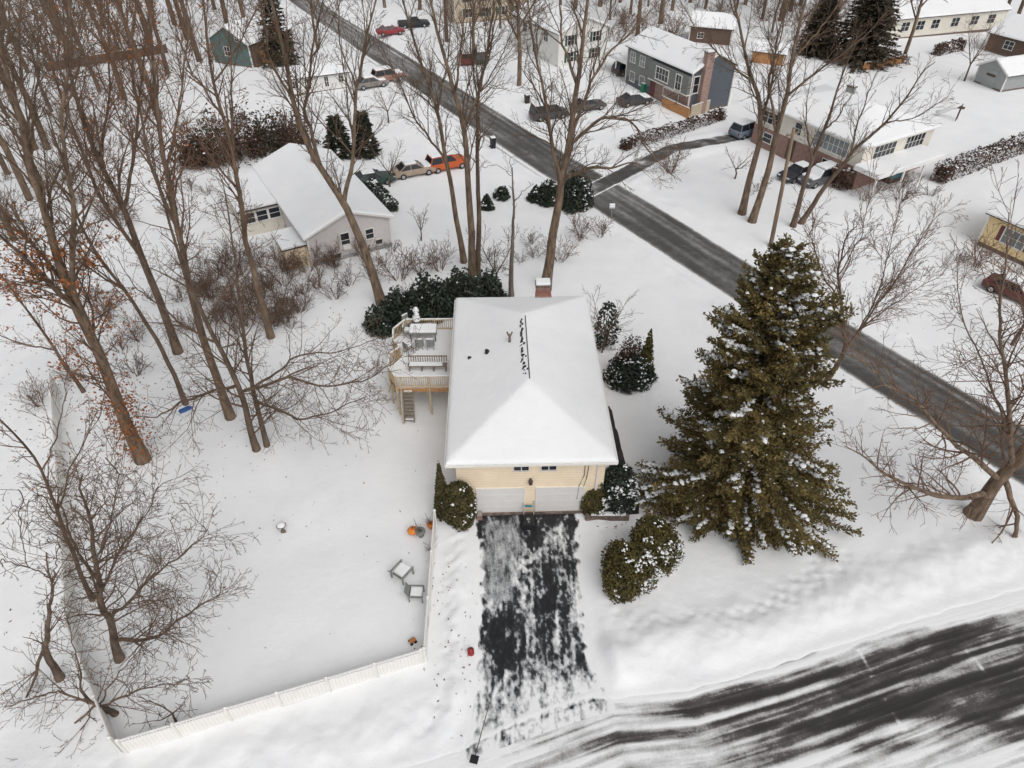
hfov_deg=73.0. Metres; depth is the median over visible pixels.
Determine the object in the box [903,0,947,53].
bare tree
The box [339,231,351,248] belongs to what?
window
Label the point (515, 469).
window
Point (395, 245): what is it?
bare shrub
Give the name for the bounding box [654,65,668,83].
window
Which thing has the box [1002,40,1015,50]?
window
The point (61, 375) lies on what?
bare shrub
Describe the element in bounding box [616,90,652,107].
parked car
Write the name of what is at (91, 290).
bare shrub
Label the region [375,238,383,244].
window
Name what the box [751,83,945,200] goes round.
split level house
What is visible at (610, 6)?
bare tree
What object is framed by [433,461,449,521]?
arborvitae shrub
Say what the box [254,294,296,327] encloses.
bare shrub
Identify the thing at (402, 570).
garden chair
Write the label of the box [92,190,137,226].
bare shrub
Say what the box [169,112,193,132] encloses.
bare shrub
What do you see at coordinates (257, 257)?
bare shrub
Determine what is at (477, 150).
bare tree
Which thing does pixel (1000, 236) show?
window
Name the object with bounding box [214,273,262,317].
bare shrub
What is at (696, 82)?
window
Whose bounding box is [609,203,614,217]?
mailbox
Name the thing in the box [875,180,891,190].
bare shrub
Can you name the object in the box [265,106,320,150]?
brown shrub
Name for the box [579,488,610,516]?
boxwood shrub
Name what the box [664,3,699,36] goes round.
bare shrub
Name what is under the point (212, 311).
bare shrub
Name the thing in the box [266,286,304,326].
bare shrub
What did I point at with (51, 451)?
bare tree
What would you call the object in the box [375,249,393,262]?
bare shrub
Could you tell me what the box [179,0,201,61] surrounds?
bare tree
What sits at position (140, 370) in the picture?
bare shrub
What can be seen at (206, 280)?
bare shrub
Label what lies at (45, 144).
bare tree
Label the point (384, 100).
ornamental tree
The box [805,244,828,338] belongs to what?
bare tree
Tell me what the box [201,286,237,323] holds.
bare shrub
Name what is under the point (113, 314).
bare shrub
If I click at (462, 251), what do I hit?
bare tree
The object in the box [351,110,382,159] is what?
arborvitae
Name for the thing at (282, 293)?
bare shrub
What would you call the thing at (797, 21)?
bare shrub
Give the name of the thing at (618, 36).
bare shrub
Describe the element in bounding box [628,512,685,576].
yew shrub
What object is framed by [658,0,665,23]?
bare tree
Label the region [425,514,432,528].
flower pot
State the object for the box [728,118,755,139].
parked car
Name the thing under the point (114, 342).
bare shrub
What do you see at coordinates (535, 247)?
bare shrub
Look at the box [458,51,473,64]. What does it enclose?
parked car
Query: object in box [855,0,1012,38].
cream house
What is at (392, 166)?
ornamental tree
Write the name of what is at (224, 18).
bare tree
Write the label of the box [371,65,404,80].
parked car
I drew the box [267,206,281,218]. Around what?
window
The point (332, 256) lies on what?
bare shrub
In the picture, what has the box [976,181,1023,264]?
yellow house
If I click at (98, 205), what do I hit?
bare shrub
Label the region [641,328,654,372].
juniper shrub
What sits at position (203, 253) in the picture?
bare shrub
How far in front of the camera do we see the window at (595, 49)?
103.40 m
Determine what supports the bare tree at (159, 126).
on the snow ground
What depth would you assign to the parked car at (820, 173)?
72.17 m
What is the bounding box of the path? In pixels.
[608,406,638,513]
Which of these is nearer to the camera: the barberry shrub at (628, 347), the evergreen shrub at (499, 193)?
the barberry shrub at (628, 347)
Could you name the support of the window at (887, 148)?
in the split level house at (902, 146)
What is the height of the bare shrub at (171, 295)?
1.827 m
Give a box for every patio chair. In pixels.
[401,313,412,325]
[402,322,409,337]
[402,340,413,354]
[415,338,423,348]
[426,338,434,349]
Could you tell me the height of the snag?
13.258 m
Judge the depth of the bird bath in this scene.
38.77 m
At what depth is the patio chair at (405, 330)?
48.46 m
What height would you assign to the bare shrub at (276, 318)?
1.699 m
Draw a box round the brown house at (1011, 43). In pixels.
[983,13,1023,56]
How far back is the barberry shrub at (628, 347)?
47.64 m
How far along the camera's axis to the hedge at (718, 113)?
82.74 m
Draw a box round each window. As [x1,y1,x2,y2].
[223,46,229,55]
[245,211,256,224]
[255,208,269,221]
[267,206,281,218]
[323,76,329,86]
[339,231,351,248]
[364,227,374,239]
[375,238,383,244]
[463,8,471,17]
[480,7,490,16]
[496,6,506,14]
[513,467,529,471]
[540,466,556,471]
[543,31,547,42]
[564,52,575,62]
[565,34,575,45]
[589,47,600,57]
[590,30,601,41]
[629,51,635,63]
[629,70,634,82]
[639,55,645,67]
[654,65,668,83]
[662,87,678,100]
[673,73,682,91]
[691,75,700,94]
[762,108,777,125]
[762,132,772,144]
[795,121,803,136]
[812,129,850,158]
[872,140,898,158]
[900,22,910,31]
[903,132,926,149]
[915,20,925,30]
[930,19,940,28]
[950,17,960,26]
[970,15,980,24]
[985,14,996,23]
[995,225,1023,251]
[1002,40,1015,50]
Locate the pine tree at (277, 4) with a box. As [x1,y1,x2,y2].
[256,0,301,68]
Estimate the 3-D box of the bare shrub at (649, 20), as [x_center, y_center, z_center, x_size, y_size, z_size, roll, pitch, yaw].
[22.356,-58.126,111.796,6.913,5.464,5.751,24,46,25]
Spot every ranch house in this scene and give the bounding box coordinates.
[218,143,393,267]
[444,278,618,520]
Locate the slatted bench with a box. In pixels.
[407,355,446,371]
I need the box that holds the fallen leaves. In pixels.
[0,237,975,738]
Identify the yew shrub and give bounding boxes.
[599,460,639,515]
[599,538,660,604]
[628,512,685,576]
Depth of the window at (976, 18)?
116.03 m
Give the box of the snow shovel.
[469,702,489,763]
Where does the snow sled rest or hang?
on the snow ground
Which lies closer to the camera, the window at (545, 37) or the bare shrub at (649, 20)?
the window at (545, 37)
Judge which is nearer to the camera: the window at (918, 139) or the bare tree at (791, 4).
the window at (918, 139)
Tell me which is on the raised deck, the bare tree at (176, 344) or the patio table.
the patio table
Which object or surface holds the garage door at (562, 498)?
in the raised ranch house at (528, 420)
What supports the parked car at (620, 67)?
on the snow ground
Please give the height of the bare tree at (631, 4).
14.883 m
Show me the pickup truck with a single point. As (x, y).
(422, 22)
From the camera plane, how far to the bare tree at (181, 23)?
111.84 m
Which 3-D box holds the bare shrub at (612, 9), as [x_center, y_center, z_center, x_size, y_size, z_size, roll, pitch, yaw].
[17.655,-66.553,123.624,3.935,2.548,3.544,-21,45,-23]
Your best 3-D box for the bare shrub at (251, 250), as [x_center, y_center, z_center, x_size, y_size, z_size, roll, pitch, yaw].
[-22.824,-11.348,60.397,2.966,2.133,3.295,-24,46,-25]
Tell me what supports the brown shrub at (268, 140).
on the snow ground
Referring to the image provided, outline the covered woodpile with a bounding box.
[881,172,902,183]
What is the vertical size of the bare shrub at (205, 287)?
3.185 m
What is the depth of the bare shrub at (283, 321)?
53.61 m
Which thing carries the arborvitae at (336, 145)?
on the snow ground
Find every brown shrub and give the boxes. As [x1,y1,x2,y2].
[166,123,222,173]
[176,101,246,167]
[193,96,269,165]
[233,99,291,158]
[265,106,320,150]
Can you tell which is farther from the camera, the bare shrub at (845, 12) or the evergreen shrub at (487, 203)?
the bare shrub at (845, 12)
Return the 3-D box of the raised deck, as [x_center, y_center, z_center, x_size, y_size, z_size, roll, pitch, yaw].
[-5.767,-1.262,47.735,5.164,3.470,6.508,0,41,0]
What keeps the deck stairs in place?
on the snow ground
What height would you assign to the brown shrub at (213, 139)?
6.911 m
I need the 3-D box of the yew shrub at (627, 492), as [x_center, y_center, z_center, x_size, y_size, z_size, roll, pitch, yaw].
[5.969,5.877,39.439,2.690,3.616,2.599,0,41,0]
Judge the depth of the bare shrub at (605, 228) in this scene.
64.04 m
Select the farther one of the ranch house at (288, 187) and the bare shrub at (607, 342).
the ranch house at (288, 187)
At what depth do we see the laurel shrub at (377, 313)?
52.50 m
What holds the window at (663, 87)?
in the two storey house at (673, 65)
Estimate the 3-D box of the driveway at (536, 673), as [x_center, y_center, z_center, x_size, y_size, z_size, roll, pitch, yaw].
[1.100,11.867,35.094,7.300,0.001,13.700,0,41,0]
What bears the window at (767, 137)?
in the split level house at (902, 146)
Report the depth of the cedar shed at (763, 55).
102.28 m
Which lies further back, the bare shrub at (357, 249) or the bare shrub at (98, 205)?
the bare shrub at (98, 205)
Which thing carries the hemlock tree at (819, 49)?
on the snow ground
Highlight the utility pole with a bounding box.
[769,127,799,243]
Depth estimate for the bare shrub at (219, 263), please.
58.80 m
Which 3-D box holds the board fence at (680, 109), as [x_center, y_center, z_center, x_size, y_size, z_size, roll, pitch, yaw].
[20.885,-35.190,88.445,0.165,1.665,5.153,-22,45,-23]
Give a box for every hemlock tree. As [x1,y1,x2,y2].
[793,0,843,59]
[825,0,903,73]
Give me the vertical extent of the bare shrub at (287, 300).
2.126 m
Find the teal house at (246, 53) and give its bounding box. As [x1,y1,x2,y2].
[208,11,294,67]
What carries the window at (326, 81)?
in the mobile home
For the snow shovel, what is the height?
0.120 m
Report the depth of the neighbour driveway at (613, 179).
77.55 m
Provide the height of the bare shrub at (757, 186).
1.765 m
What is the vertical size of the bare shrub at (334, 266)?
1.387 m
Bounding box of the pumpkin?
[407,526,415,534]
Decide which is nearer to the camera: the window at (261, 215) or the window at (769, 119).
the window at (261, 215)
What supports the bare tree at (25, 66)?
on the snow ground
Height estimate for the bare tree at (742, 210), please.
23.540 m
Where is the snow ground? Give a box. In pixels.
[0,0,1023,767]
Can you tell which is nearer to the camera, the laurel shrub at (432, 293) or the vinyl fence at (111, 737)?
the vinyl fence at (111, 737)
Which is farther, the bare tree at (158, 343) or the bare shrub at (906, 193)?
the bare shrub at (906, 193)
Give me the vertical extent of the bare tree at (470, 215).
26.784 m
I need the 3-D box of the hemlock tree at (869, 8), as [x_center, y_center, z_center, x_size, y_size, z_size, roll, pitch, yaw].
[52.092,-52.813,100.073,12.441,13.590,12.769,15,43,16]
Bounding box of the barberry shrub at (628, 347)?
[615,334,645,378]
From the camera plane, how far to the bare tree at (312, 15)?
106.18 m
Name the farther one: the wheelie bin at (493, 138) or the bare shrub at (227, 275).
the wheelie bin at (493, 138)
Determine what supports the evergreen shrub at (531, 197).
on the snow ground
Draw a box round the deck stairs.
[400,378,414,423]
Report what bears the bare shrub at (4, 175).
on the snow ground
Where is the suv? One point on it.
(435, 160)
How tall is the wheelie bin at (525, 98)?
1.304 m
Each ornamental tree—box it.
[128,692,197,732]
[364,78,401,123]
[368,139,405,186]
[410,203,428,240]
[582,285,643,352]
[722,146,752,178]
[956,13,1004,80]
[982,259,1023,345]
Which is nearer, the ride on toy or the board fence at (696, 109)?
the ride on toy
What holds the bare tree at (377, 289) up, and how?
on the snow ground
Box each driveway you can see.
[459,514,615,761]
[588,134,748,195]
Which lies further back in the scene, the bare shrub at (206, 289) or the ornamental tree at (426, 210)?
the ornamental tree at (426, 210)
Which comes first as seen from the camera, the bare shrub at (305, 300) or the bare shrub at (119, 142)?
the bare shrub at (305, 300)
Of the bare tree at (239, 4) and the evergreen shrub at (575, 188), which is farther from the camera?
the bare tree at (239, 4)
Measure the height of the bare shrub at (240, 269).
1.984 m
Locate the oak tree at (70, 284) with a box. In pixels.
[0,0,160,468]
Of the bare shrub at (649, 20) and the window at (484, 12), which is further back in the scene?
the window at (484, 12)
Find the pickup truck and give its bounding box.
[397,14,429,28]
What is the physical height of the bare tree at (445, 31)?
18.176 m
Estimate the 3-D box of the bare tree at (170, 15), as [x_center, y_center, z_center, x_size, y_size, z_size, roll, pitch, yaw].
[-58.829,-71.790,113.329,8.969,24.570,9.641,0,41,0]
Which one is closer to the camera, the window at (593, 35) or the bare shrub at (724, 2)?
the window at (593, 35)
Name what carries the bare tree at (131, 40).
on the snow ground
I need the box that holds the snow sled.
[179,405,191,413]
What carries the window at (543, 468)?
in the raised ranch house at (528, 420)
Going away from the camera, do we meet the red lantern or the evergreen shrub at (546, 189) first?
the red lantern
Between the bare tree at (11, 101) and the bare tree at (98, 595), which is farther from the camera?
the bare tree at (11, 101)
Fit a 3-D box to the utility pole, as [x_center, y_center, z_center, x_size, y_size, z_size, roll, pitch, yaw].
[23.085,-16.524,59.897,1.733,11.177,0.695,-20,45,-21]
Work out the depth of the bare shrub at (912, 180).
71.97 m
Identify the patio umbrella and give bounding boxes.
[412,307,420,322]
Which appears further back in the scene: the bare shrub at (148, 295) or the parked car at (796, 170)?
the parked car at (796, 170)
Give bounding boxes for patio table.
[409,323,436,341]
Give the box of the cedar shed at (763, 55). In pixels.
[750,39,790,65]
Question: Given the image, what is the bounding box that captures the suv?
[425,150,464,173]
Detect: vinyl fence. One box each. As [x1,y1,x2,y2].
[47,372,122,752]
[114,648,423,753]
[422,509,436,661]
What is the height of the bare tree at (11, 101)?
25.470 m
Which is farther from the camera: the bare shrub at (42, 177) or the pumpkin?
the bare shrub at (42, 177)
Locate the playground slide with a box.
[936,104,964,120]
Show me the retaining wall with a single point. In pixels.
(609, 516)
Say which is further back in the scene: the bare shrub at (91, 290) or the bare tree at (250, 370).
the bare shrub at (91, 290)
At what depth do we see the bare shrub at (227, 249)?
60.60 m
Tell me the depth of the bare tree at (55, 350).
44.87 m
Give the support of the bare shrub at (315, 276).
on the snow ground
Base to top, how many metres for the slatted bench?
1.090 m
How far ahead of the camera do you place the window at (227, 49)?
102.20 m
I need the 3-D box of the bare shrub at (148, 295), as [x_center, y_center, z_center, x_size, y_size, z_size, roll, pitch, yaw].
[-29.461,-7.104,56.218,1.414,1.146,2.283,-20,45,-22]
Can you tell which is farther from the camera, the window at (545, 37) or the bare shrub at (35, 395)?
the window at (545, 37)
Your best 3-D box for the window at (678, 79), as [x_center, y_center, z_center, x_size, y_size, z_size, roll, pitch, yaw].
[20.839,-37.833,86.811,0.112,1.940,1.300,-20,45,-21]
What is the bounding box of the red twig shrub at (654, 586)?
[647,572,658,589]
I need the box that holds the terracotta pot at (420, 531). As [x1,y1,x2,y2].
[409,523,425,537]
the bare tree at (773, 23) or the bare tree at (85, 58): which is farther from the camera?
the bare tree at (773, 23)
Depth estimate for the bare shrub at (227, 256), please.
59.40 m
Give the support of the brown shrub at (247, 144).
on the snow ground
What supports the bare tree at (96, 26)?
on the snow ground
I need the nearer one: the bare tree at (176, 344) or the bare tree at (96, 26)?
the bare tree at (176, 344)
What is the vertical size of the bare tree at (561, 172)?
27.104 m
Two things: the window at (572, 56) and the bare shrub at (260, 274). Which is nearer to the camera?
the bare shrub at (260, 274)
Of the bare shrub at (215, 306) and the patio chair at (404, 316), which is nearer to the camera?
the patio chair at (404, 316)
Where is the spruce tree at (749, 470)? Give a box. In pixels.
[634,233,864,564]
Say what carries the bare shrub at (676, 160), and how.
on the snow ground
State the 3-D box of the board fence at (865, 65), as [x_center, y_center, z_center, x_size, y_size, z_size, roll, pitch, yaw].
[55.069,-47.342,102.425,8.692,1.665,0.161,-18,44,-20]
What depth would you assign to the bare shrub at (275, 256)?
58.80 m
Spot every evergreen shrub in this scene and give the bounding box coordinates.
[481,193,495,210]
[492,185,510,200]
[526,184,540,203]
[536,179,556,207]
[562,169,593,214]
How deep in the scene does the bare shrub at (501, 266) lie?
59.65 m
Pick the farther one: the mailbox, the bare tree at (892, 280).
the mailbox
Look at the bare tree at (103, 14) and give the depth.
101.39 m
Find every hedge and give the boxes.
[365,178,398,211]
[618,107,726,151]
[831,163,855,189]
[866,52,911,69]
[930,37,967,55]
[930,132,1023,183]
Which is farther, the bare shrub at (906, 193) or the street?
the bare shrub at (906, 193)
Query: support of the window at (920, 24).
in the cream house at (939, 17)
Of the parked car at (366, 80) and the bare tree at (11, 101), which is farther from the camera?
the parked car at (366, 80)
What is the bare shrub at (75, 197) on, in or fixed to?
on the snow ground
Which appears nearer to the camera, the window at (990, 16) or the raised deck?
the raised deck
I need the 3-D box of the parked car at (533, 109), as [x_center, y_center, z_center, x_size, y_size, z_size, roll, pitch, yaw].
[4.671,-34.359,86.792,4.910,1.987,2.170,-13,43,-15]
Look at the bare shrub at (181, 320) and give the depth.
53.03 m
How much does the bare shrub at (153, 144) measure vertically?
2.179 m
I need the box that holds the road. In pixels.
[286,0,1023,489]
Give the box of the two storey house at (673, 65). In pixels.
[603,26,740,113]
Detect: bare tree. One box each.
[0,0,29,72]
[0,0,50,150]
[0,2,62,111]
[0,14,32,200]
[0,67,38,150]
[0,74,16,240]
[0,82,187,405]
[0,152,10,174]
[0,233,85,392]
[0,336,128,601]
[0,405,260,687]
[0,489,90,709]
[0,593,212,760]
[4,3,105,127]
[10,0,190,354]
[11,0,106,92]
[19,0,236,420]
[48,0,127,99]
[76,0,121,57]
[78,118,421,462]
[88,0,162,118]
[123,0,311,339]
[137,1,149,45]
[140,0,170,74]
[165,0,177,24]
[173,0,187,39]
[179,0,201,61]
[184,148,416,455]
[208,0,393,306]
[219,0,228,23]
[237,0,245,17]
[292,0,319,48]
[354,0,473,263]
[404,0,517,281]
[418,0,421,9]
[431,0,554,274]
[443,0,448,41]
[454,0,487,56]
[484,0,551,85]
[497,1,500,28]
[500,0,691,290]
[609,0,611,19]
[629,0,632,13]
[635,0,641,35]
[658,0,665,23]
[664,0,795,215]
[670,0,674,10]
[747,0,917,223]
[761,0,767,18]
[771,0,792,32]
[778,0,787,20]
[788,143,988,380]
[789,0,794,11]
[789,32,858,227]
[797,45,964,224]
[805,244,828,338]
[825,152,1023,543]
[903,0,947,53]
[1017,0,1023,13]
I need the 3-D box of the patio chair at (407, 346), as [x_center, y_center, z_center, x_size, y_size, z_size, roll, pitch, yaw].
[-7.096,-2.545,47.291,0.520,1.130,0.550,31,50,31]
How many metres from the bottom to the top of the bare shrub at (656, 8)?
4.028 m
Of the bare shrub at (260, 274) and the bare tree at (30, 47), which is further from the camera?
the bare tree at (30, 47)
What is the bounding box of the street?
[404,589,1023,767]
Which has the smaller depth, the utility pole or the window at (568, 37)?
the utility pole
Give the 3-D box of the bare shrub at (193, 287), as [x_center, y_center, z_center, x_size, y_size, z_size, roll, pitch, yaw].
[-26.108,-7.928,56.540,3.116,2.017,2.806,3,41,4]
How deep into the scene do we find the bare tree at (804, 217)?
60.12 m
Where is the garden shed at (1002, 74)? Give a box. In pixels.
[973,54,1023,91]
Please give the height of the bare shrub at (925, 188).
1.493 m
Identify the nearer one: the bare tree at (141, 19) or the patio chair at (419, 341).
the patio chair at (419, 341)
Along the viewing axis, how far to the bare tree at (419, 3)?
128.18 m
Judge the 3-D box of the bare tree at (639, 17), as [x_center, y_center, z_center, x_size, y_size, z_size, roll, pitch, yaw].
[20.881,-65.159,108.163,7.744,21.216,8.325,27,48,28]
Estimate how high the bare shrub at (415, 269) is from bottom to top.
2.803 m
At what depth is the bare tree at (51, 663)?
28.40 m
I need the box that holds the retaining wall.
[585,512,628,520]
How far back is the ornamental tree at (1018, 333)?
50.08 m
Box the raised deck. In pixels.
[387,318,452,414]
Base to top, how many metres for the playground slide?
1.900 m
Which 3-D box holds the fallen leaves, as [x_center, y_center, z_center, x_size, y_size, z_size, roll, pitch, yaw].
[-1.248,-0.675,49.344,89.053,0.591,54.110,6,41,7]
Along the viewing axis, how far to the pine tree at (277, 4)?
100.08 m
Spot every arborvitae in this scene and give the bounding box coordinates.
[322,114,356,159]
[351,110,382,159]
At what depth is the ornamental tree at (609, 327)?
49.77 m
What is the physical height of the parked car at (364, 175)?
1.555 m
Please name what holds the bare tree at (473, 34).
on the snow ground
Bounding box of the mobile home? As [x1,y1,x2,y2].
[275,59,350,96]
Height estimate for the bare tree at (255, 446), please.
20.702 m
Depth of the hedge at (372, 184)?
69.31 m
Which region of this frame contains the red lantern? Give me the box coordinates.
[467,647,473,655]
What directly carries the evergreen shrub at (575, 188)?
on the snow ground
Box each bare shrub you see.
[0,170,12,181]
[8,371,52,408]
[24,164,55,191]
[35,154,71,172]
[51,369,76,384]
[57,189,80,202]
[73,109,107,131]
[79,276,104,300]
[80,189,123,215]
[80,279,124,322]
[81,124,108,151]
[91,345,153,380]
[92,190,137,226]
[98,326,135,354]
[112,134,130,147]
[115,306,150,342]
[141,289,155,304]
[142,133,157,149]
[160,279,186,305]
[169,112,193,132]
[170,307,202,331]
[178,173,196,189]
[182,274,206,298]
[183,260,220,300]
[184,267,223,290]
[190,250,208,273]
[193,184,214,195]
[194,252,227,281]
[194,277,223,299]
[197,116,209,128]
[201,245,237,275]
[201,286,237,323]
[201,298,222,323]
[203,230,253,271]
[203,258,241,299]
[204,288,232,320]
[212,235,250,261]
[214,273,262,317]
[219,315,240,336]
[224,108,244,126]
[224,261,275,317]
[226,253,248,277]
[228,295,263,326]
[232,272,252,291]
[235,237,267,262]
[244,240,272,267]
[244,262,280,287]
[247,292,292,323]
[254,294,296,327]
[256,252,302,285]
[258,238,302,273]
[259,267,300,304]
[259,310,285,328]
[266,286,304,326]
[269,286,310,315]
[279,286,314,312]
[280,314,307,328]
[284,240,325,272]
[288,292,317,312]
[289,272,314,293]
[289,282,309,294]
[298,253,328,290]
[304,276,347,299]
[310,236,346,268]
[314,247,341,265]
[327,254,341,275]
[332,257,362,286]
[346,237,381,262]
[360,259,383,278]
[371,236,426,283]
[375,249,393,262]
[379,239,401,251]
[399,242,438,272]
[415,236,455,272]
[465,221,519,275]
[465,244,497,264]
[492,255,513,275]
[514,251,527,262]
[519,227,543,246]
[522,238,545,257]
[539,234,581,262]
[565,201,601,241]
[588,212,613,237]
[596,329,618,349]
[603,4,618,15]
[608,26,622,41]
[611,6,634,22]
[617,4,634,24]
[632,4,669,33]
[649,0,671,17]
[651,133,696,173]
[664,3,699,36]
[691,0,710,7]
[709,0,741,12]
[743,0,768,8]
[750,177,773,194]
[752,0,780,20]
[777,1,810,26]
[784,8,817,32]
[839,7,850,17]
[850,189,873,202]
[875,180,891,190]
[883,177,920,200]
[899,171,926,187]
[912,184,942,196]
[956,249,969,262]
[965,225,1014,271]
[995,262,1023,276]
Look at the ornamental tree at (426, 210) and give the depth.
63.13 m
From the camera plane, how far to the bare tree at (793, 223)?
59.83 m
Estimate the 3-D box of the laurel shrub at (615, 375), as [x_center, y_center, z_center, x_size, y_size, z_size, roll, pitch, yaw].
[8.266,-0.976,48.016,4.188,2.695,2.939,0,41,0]
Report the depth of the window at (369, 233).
61.47 m
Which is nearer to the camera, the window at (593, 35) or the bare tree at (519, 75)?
the bare tree at (519, 75)
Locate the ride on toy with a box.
[408,637,417,645]
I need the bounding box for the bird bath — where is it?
[276,522,285,532]
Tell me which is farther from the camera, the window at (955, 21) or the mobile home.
the window at (955, 21)
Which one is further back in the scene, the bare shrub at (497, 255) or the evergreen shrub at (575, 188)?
the evergreen shrub at (575, 188)
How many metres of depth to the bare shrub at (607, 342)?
51.33 m
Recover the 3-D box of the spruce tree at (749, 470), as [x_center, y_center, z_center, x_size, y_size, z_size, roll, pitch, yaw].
[13.416,1.057,35.533,11.284,19.373,12.450,-32,50,-31]
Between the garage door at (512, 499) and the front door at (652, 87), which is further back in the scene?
the front door at (652, 87)
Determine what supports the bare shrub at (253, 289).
on the snow ground
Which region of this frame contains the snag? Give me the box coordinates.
[479,146,534,296]
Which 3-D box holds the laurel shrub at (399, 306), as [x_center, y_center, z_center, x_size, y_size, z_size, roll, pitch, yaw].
[-8.364,-6.302,53.484,4.192,3.565,4.009,-21,45,-22]
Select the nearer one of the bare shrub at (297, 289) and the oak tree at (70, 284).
the oak tree at (70, 284)
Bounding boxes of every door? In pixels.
[476,487,524,511]
[535,486,584,511]
[649,80,655,97]
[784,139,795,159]
[980,68,999,88]
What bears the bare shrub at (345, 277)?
on the snow ground
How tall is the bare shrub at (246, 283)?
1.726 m
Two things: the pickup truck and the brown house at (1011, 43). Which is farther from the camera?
the pickup truck
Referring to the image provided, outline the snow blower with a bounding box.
[521,501,535,529]
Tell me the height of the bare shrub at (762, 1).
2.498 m
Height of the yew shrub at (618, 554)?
3.306 m
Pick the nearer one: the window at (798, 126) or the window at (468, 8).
the window at (798, 126)
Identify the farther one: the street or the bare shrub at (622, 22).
the bare shrub at (622, 22)
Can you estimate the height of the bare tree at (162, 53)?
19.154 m
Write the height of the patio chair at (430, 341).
1.130 m
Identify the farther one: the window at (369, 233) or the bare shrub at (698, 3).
the bare shrub at (698, 3)
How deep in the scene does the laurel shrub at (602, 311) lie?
50.66 m
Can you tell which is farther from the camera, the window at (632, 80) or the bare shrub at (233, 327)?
the window at (632, 80)
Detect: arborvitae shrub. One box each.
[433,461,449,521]
[439,479,477,531]
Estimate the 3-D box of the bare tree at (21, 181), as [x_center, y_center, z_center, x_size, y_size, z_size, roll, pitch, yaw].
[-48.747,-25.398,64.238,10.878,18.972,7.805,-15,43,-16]
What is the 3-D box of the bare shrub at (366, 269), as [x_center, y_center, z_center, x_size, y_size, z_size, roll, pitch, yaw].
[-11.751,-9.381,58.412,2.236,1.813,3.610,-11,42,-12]
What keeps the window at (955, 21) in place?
in the cream house at (939, 17)
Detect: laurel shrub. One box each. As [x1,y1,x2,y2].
[361,302,399,338]
[379,285,433,333]
[407,268,459,323]
[435,265,490,317]
[470,267,507,296]
[594,301,621,349]
[602,351,658,395]
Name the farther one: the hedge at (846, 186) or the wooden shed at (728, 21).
the wooden shed at (728, 21)
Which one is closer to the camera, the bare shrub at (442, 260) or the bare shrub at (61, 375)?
the bare shrub at (61, 375)
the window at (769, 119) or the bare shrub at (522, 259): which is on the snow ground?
the bare shrub at (522, 259)
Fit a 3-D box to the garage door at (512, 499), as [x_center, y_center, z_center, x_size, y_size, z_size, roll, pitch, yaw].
[-0.652,6.655,39.383,2.760,2.240,0.080,-1,41,-1]
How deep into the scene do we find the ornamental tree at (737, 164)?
73.29 m
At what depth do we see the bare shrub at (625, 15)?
119.30 m
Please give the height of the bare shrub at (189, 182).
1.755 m
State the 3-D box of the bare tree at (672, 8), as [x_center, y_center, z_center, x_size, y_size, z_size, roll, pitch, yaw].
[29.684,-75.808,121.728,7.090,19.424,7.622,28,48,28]
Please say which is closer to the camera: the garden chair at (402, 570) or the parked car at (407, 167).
the garden chair at (402, 570)
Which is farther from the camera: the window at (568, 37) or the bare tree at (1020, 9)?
the bare tree at (1020, 9)
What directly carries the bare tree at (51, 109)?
on the snow ground
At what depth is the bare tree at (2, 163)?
73.92 m
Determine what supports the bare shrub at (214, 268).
on the snow ground
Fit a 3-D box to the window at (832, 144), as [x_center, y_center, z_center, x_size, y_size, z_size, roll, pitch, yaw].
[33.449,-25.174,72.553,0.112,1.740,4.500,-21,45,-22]
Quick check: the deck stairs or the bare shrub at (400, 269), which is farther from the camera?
the bare shrub at (400, 269)
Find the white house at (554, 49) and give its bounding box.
[511,0,610,67]
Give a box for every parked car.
[353,73,388,90]
[355,168,395,185]
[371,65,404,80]
[375,23,404,36]
[390,158,435,179]
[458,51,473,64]
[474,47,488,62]
[528,100,569,121]
[571,96,606,112]
[611,61,625,76]
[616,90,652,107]
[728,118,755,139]
[777,160,812,183]
[797,160,837,188]
[981,272,1023,304]
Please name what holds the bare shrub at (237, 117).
on the snow ground
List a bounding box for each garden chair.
[387,559,413,585]
[404,582,424,602]
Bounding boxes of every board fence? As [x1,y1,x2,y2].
[45,44,167,70]
[662,96,689,117]
[690,100,710,116]
[862,54,906,69]
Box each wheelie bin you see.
[489,135,496,148]
[524,93,529,103]
[641,82,645,92]
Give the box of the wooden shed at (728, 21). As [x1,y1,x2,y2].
[688,10,736,44]
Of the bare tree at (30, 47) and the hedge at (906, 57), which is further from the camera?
the hedge at (906, 57)
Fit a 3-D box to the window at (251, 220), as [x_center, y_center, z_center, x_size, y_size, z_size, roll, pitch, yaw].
[-24.125,-15.236,63.636,1.150,1.090,0.112,-21,45,-22]
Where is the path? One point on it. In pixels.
(619, 450)
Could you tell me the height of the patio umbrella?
2.393 m
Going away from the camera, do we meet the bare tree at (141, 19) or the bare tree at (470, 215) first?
the bare tree at (470, 215)
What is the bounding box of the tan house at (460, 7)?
[446,0,529,23]
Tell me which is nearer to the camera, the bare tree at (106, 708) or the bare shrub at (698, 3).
the bare tree at (106, 708)

